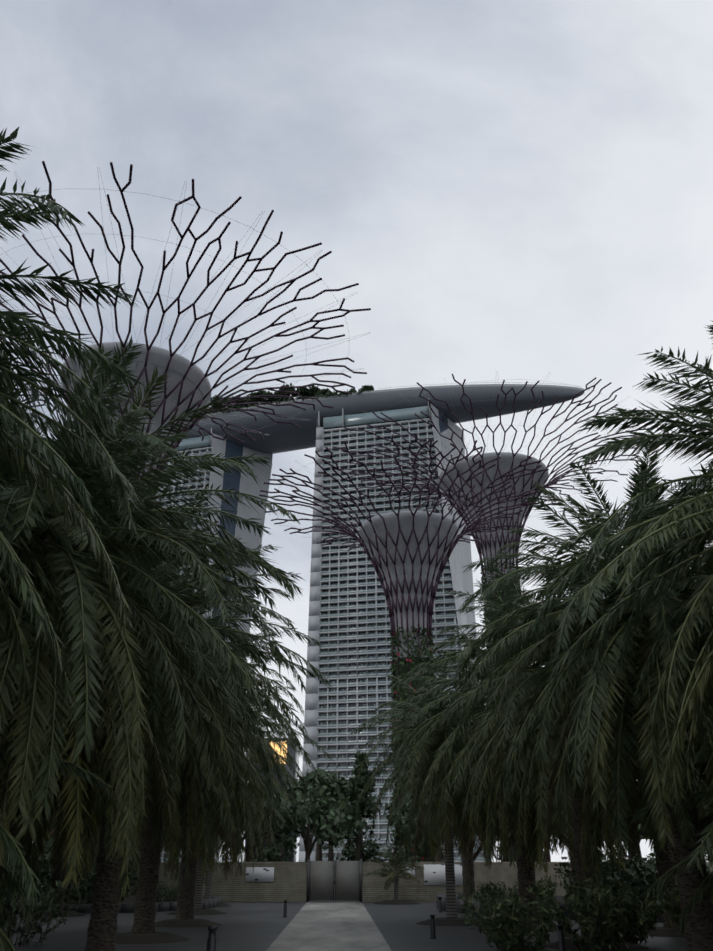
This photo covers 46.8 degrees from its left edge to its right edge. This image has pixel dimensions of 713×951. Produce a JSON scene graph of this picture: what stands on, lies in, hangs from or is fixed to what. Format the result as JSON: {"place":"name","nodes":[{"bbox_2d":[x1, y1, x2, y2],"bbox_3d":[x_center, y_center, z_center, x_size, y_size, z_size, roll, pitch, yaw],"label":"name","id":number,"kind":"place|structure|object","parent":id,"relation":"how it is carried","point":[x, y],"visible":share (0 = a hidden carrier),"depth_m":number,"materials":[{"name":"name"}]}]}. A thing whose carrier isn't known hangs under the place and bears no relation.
{"place":"outdoors","nodes":[
{"label":"outdoors","id":0,"kind":"place"},
{"bbox_2d":[244,738,298,861],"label":"building","id":1,"kind":"structure","parent":0,"point":[291,750],"depth_m":396.80,"materials":[{"name":"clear glass"}]},
{"bbox_2d":[266,903,391,950],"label":"path","id":2,"kind":"structure","parent":0,"point":[310,927],"depth_m":25.61,"materials":[{"name":"concrete"}]},
{"bbox_2d":[0,884,686,950],"bbox_3d":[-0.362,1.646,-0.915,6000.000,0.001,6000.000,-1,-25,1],"label":"ground","id":3,"kind":"structure","parent":0,"point":[252,926],"depth_m":25.28,"materials":[{"name":"grey concrete"}]},
{"bbox_2d":[0,768,65,950],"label":"date palm","id":4,"kind":"object","parent":3,"relation":"on","point":[6,910],"visible":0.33,"depth_m":15.35,"materials":[{"name":"green plant"}]},
{"bbox_2d":[0,403,79,577],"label":"date palm","id":5,"kind":"object","parent":3,"relation":"on","point":[59,537],"visible":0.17,"depth_m":12.04,"materials":[{"name":"green plant"}]},
{"bbox_2d":[0,874,89,946],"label":"shrub","id":6,"kind":"object","parent":3,"relation":"on","point":[51,903],"depth_m":21.32,"materials":[{"name":"green plant"}]},
{"bbox_2d":[6,802,97,910],"bbox_3d":[-12.493,13.424,36.039,9.041,10.288,9.145,-1,-25,1],"label":"date palm","id":7,"kind":"object","parent":3,"relation":"on","point":[61,875],"depth_m":34.14,"materials":[{"name":"green plant"}]},
{"bbox_2d":[12,773,101,854],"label":"date palm","id":8,"kind":"object","parent":3,"relation":"on","point":[53,828],"depth_m":26.83,"materials":[{"name":"green plant"}]},
{"bbox_2d":[0,716,116,950],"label":"date palm","id":9,"kind":"object","parent":3,"relation":"on","point":[14,849],"visible":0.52,"depth_m":11.01,"materials":[{"name":"green plant"}]},
{"bbox_2d":[0,127,142,738],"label":"date palm","id":10,"kind":"object","parent":3,"relation":"on","point":[10,557],"visible":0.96,"depth_m":9.32,"materials":[{"name":"green plant"}]},
{"bbox_2d":[16,807,142,899],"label":"date palm","id":11,"kind":"object","parent":3,"relation":"on","point":[70,849],"visible":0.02,"depth_m":41.82,"materials":[{"name":"green plant"}]},
{"bbox_2d":[26,342,211,900],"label":"supertree","id":12,"kind":"object","parent":3,"relation":"on","point":[196,376],"visible":0.12,"depth_m":55.01},
{"bbox_2d":[19,506,145,898],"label":"palm tree","id":13,"kind":"object","parent":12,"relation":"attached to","point":[60,810],"depth_m":44.69,"materials":[{"name":"green plant"}]},
{"bbox_2d":[0,334,302,903],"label":"date palm","id":14,"kind":"object","parent":3,"relation":"on","point":[94,656],"visible":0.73,"depth_m":12.89,"materials":[{"name":"green plant"}]},
{"bbox_2d":[8,481,332,950],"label":"date palm","id":15,"kind":"object","parent":3,"relation":"on","point":[102,929],"visible":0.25,"depth_m":18.58,"materials":[{"name":"green plant"}]},
{"bbox_2d":[40,599,318,933],"bbox_3d":[-5.827,8.050,24.607,9.276,10.235,9.475,-1,-25,1],"label":"date palm","id":16,"kind":"object","parent":3,"relation":"on","point":[146,897],"visible":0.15,"depth_m":23.71,"materials":[{"name":"green plant"}]},
{"bbox_2d":[0,161,370,901],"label":"supertree rods","id":17,"kind":"object","parent":3,"relation":"on","point":[220,335],"visible":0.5,"depth_m":54.30,"materials":[{"name":"metal"}]},
{"bbox_2d":[206,925,216,950],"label":"bollard light","id":18,"kind":"object","parent":3,"relation":"on","point":[211,941],"visible":1,"depth_m":11.25,"materials":[{"name":"black metal"}]},
{"bbox_2d":[153,428,272,861],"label":"skyscraper","id":19,"kind":"structure","parent":3,"relation":"on","point":[246,483],"depth_m":406.57,"materials":[{"name":"concrete"}]},
{"bbox_2d":[101,635,332,919],"bbox_3d":[-5.834,11.005,30.559,9.035,9.977,8.946,21,-33,-37],"label":"date palm","id":20,"kind":"object","parent":3,"relation":"on","point":[185,904],"visible":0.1,"depth_m":29.60,"materials":[{"name":"green plant"}]},
{"bbox_2d":[144,692,298,908],"bbox_3d":[-6.858,14.320,37.127,8.190,9.596,8.495,11,-28,-23],"label":"date palm","id":21,"kind":"object","parent":3,"relation":"on","point":[198,895],"visible":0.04,"depth_m":35.56,"materials":[{"name":"green plant"}]},
{"bbox_2d":[162,749,297,899],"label":"date palm","id":22,"kind":"object","parent":3,"relation":"on","point":[208,890],"visible":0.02,"depth_m":41.78,"materials":[{"name":"green plant"}]},
{"bbox_2d":[254,797,300,861],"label":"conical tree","id":23,"kind":"object","parent":3,"relation":"on","point":[270,855],"depth_m":86.11,"materials":[{"name":"green plant"}]},
{"bbox_2d":[244,790,311,861],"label":"garden tree","id":24,"kind":"object","parent":3,"relation":"on","point":[298,819],"depth_m":52.59,"materials":[{"name":"green plant"}]},
{"bbox_2d":[283,900,287,916],"bbox_3d":[-2.828,17.218,32.731,0.188,0.600,0.188,-1,-25,1],"label":"bollard light","id":25,"kind":"object","parent":3,"relation":"on","point":[285,909],"visible":1,"depth_m":32.67,"materials":[{"name":"black metal"}]},
{"bbox_2d":[244,785,368,861],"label":"garden tree","id":26,"kind":"object","parent":3,"relation":"on","point":[339,816],"depth_m":61.57,"materials":[{"name":"green plant"}]},
{"bbox_2d":[305,779,354,883],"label":"garden tree","id":27,"kind":"object","parent":3,"relation":"on","point":[330,853],"depth_m":90.38,"materials":[{"name":"green plant"}]},
{"bbox_2d":[283,767,382,860],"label":"garden tree","id":28,"kind":"object","parent":3,"relation":"on","point":[328,780],"depth_m":72.15,"materials":[{"name":"green plant"}]},
{"bbox_2d":[4,893,683,950],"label":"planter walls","id":29,"kind":"structure","parent":3,"relation":"on","point":[127,905],"depth_m":28.57,"materials":[{"name":"concrete"}]},
{"bbox_2d":[67,878,137,903],"bbox_3d":[-11.572,19.114,37.744,3.670,1.653,3.147,-1,-25,1],"label":"shrub","id":30,"kind":"object","parent":29,"relation":"on","point":[90,896],"depth_m":37.05,"materials":[{"name":"green plant"}]},
{"bbox_2d":[134,880,195,901],"bbox_3d":[-9.145,19.863,39.127,2.675,1.399,3.068,-1,-25,1],"label":"shrub","id":31,"kind":"object","parent":29,"relation":"on","point":[169,892],"depth_m":38.87,"materials":[{"name":"green plant"}]},
{"bbox_2d":[0,837,712,913],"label":"hedge","id":32,"kind":"object","parent":3,"relation":"on","point":[648,867],"depth_m":33.78,"materials":[{"name":"green plant"}]},
{"bbox_2d":[329,751,385,867],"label":"conical tree","id":33,"kind":"object","parent":3,"relation":"on","point":[369,851],"depth_m":73.60,"materials":[{"name":"green plant"}]},
{"bbox_2d":[5,859,712,901],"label":"hoarding fence","id":34,"kind":"object","parent":3,"relation":"on","point":[308,880],"visible":0.31,"depth_m":46.52,"materials":[{"name":"grey"}]},
{"bbox_2d":[299,398,488,864],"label":"skyscraper","id":35,"kind":"structure","parent":3,"relation":"on","point":[349,628],"depth_m":351.17,"materials":[{"name":"concrete"}]},
{"bbox_2d":[40,384,584,470],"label":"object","id":36,"kind":"structure","parent":35,"relation":"on","point":[282,437],"depth_m":394.14,"materials":[{"name":"grey metal"}]},
{"bbox_2d":[378,382,580,388],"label":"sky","id":37,"kind":"structure","parent":36,"relation":"on","point":[489,382],"depth_m":387.98,"materials":[{"name":"grey"}]},
{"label":"sky park tree trunks","id":38,"kind":"object","parent":36,"relation":"on","visible":0},
{"bbox_2d":[36,383,374,446],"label":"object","id":39,"kind":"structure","parent":38,"relation":"on","point":[314,391],"depth_m":404.63,"materials":[{"name":"green plant"}]},
{"bbox_2d":[363,845,424,899],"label":"date palm","id":40,"kind":"object","parent":3,"relation":"on","point":[395,860],"visible":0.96,"depth_m":44.44,"materials":[{"name":"green plant"}]},
{"bbox_2d":[259,435,556,861],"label":"supertree rods","id":41,"kind":"object","parent":3,"relation":"on","point":[349,532],"visible":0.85,"depth_m":72.97,"materials":[{"name":"purple metal"}]},
{"bbox_2d":[359,511,457,861],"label":"supertree","id":42,"kind":"object","parent":3,"relation":"on","point":[406,518],"visible":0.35,"depth_m":72.92},
{"bbox_2d":[389,626,444,861],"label":"supertree planting","id":43,"kind":"object","parent":42,"relation":"attached to","point":[395,687],"visible":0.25,"depth_m":70.19,"materials":[{"name":"green plant"}]},
{"bbox_2d":[383,796,441,860],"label":"garden tree","id":44,"kind":"object","parent":3,"relation":"on","point":[387,807],"depth_m":81.47,"materials":[{"name":"green plant"}]},
{"bbox_2d":[389,780,442,861],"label":"garden tree","id":45,"kind":"object","parent":3,"relation":"on","point":[398,824],"depth_m":61.07,"materials":[{"name":"green plant"}]},
{"bbox_2d":[348,652,509,917],"bbox_3d":[3.572,11.574,30.934,7.776,9.269,7.503,-1,-25,1],"label":"date palm","id":46,"kind":"object","parent":3,"relation":"on","point":[413,769],"visible":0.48,"depth_m":30.20,"materials":[{"name":"green plant"}]},
{"bbox_2d":[430,914,436,938],"bbox_3d":[2.161,12.761,23.303,0.188,0.600,0.188,-1,-25,1],"label":"bollard light","id":47,"kind":"object","parent":3,"relation":"on","point":[432,928],"visible":1,"depth_m":23.24,"materials":[{"name":"black metal"}]},
{"bbox_2d":[438,897,441,911],"bbox_3d":[3.671,18.858,36.201,0.188,0.600,0.188,-1,-25,1],"label":"bollard light","id":48,"kind":"object","parent":3,"relation":"on","point":[439,904],"visible":1,"depth_m":36.15,"materials":[{"name":"black metal"}]},
{"bbox_2d":[379,705,515,897],"bbox_3d":[5.339,16.043,41.114,8.572,9.890,9.018,-1,-25,1],"label":"date palm","id":49,"kind":"object","parent":3,"relation":"on","point":[468,871],"visible":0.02,"depth_m":39.36,"materials":[{"name":"green plant"}]},
{"bbox_2d":[398,795,510,861],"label":"garden tree","id":50,"kind":"object","parent":3,"relation":"on","point":[410,832],"depth_m":52.50,"materials":[{"name":"green plant"}]},
{"bbox_2d":[386,610,572,923],"bbox_3d":[5.754,10.184,28.974,9.352,10.108,9.781,-1,-25,1],"label":"date palm","id":51,"kind":"object","parent":3,"relation":"on","point":[525,872],"visible":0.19,"depth_m":27.86,"materials":[{"name":"green plant"}]},
{"bbox_2d":[465,881,518,906],"bbox_3d":[5.786,17.690,34.467,2.739,1.402,3.455,-1,-25,1],"label":"shrub","id":52,"kind":"object","parent":3,"relation":"on","point":[489,891],"depth_m":33.88,"materials":[{"name":"green plant"}]},
{"bbox_2d":[333,372,653,861],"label":"supertree rods","id":53,"kind":"object","parent":3,"relation":"on","point":[479,544],"visible":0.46,"depth_m":87.56,"materials":[{"name":"purple metal"}]},
{"bbox_2d":[438,452,548,861],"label":"supertree","id":54,"kind":"object","parent":3,"relation":"on","point":[505,468],"visible":0.33,"depth_m":87.48},
{"bbox_2d":[480,561,547,861],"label":"supertree planting","id":55,"kind":"object","parent":54,"relation":"attached to","point":[491,577],"visible":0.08,"depth_m":85.73,"materials":[{"name":"plant"}]},
{"bbox_2d":[429,673,574,901],"bbox_3d":[7.104,12.910,34.874,8.784,10.222,8.703,-13,-28,26],"label":"date palm","id":56,"kind":"object","parent":3,"relation":"on","point":[505,849],"visible":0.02,"depth_m":34.30,"materials":[{"name":"green plant"}]},
{"bbox_2d":[503,836,512,861],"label":"garden tree","id":57,"kind":"object","parent":3,"relation":"on","point":[507,859],"visible":0.04,"depth_m":68.90,"materials":[{"name":"green plant"}]},
{"bbox_2d":[457,885,564,950],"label":"shrub","id":58,"kind":"object","parent":3,"relation":"on","point":[540,916],"depth_m":18.47,"materials":[{"name":"green plant"}]},
{"bbox_2d":[515,874,576,900],"bbox_3d":[8.586,18.353,36.164,3.153,1.592,3.563,-1,-25,1],"label":"shrub","id":59,"kind":"object","parent":3,"relation":"on","point":[549,884],"depth_m":35.81,"materials":[{"name":"green plant"}]},
{"bbox_2d":[399,549,712,939],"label":"date palm","id":60,"kind":"object","parent":3,"relation":"on","point":[512,708],"visible":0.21,"depth_m":22.45,"materials":[{"name":"green plant"}]},
{"bbox_2d":[557,925,565,950],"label":"bollard light","id":61,"kind":"object","parent":3,"relation":"on","point":[561,939],"visible":1,"depth_m":19.22,"materials":[{"name":"black metal"}]},
{"bbox_2d":[454,431,712,950],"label":"date palm","id":62,"kind":"object","parent":3,"relation":"on","point":[612,707],"visible":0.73,"depth_m":16.60,"materials":[{"name":"green plant"}]},
{"bbox_2d":[541,791,642,892],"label":"date palm","id":63,"kind":"object","parent":3,"relation":"on","point":[572,866],"visible":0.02,"depth_m":40.23,"materials":[{"name":"green plant"}]},
{"bbox_2d":[560,877,629,895],"bbox_3d":[10.354,17.675,34.615,2.397,1.492,3.276,10,-27,-21],"label":"shrub","id":64,"kind":"object","parent":3,"relation":"on","point":[565,884],"depth_m":35.28,"materials":[{"name":"green plant"}]},
{"bbox_2d":[526,876,672,950],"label":"shrub","id":65,"kind":"object","parent":3,"relation":"on","point":[613,912],"depth_m":19.37,"materials":[{"name":"green plant"}]},
{"bbox_2d":[563,791,652,860],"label":"garden tree","id":66,"kind":"object","parent":3,"relation":"on","point":[639,832],"depth_m":51.67,"materials":[{"name":"green plant"}]},
{"bbox_2d":[526,321,712,814],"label":"date palm","id":67,"kind":"object","parent":3,"relation":"on","point":[686,523],"visible":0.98,"depth_m":12.82,"materials":[{"name":"green plant"}]},
{"bbox_2d":[574,883,668,944],"bbox_3d":[6.846,11.682,21.957,2.665,1.522,3.633,-12,-28,23],"label":"shrub","id":68,"kind":"object","parent":3,"relation":"on","point":[638,909],"depth_m":21.34,"materials":[{"name":"green plant"}]},
{"bbox_2d":[542,626,712,927],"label":"date palm","id":69,"kind":"object","parent":3,"relation":"on","point":[665,865],"visible":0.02,"depth_m":25.16,"materials":[{"name":"green plant"}]},
{"bbox_2d":[614,788,643,857],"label":"garden tree","id":70,"kind":"object","parent":3,"relation":"on","point":[638,851],"depth_m":57.52,"materials":[{"name":"green plant"}]},
{"bbox_2d":[618,872,658,898],"bbox_3d":[13.171,18.779,37.303,3.252,1.697,3.716,-1,-25,1],"label":"shrub","id":71,"kind":"object","parent":3,"relation":"on","point":[640,880],"depth_m":37.19,"materials":[{"name":"green plant"}]},
{"bbox_2d":[611,725,712,939],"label":"date palm","id":72,"kind":"object","parent":3,"relation":"on","point":[705,826],"visible":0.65,"depth_m":14.86,"materials":[{"name":"green plant"}]},
{"bbox_2d":[640,804,712,861],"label":"garden tree","id":73,"kind":"object","parent":3,"relation":"on","point":[707,850],"depth_m":53.80,"materials":[{"name":"green plant"}]},
{"bbox_2d":[646,875,711,925],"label":"shrub","id":74,"kind":"object","parent":3,"relation":"on","point":[669,893],"depth_m":23.14,"materials":[{"name":"green plant"}]},
{"bbox_2d":[655,874,712,933],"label":"shrub","id":75,"kind":"object","parent":3,"relation":"on","point":[676,897],"depth_m":19.46,"materials":[{"name":"green plant"}]},
{"bbox_2d":[694,541,712,794],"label":"date palm","id":76,"kind":"object","parent":3,"relation":"on","point":[701,765],"visible":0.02,"depth_m":20.18,"materials":[{"name":"green plant"}]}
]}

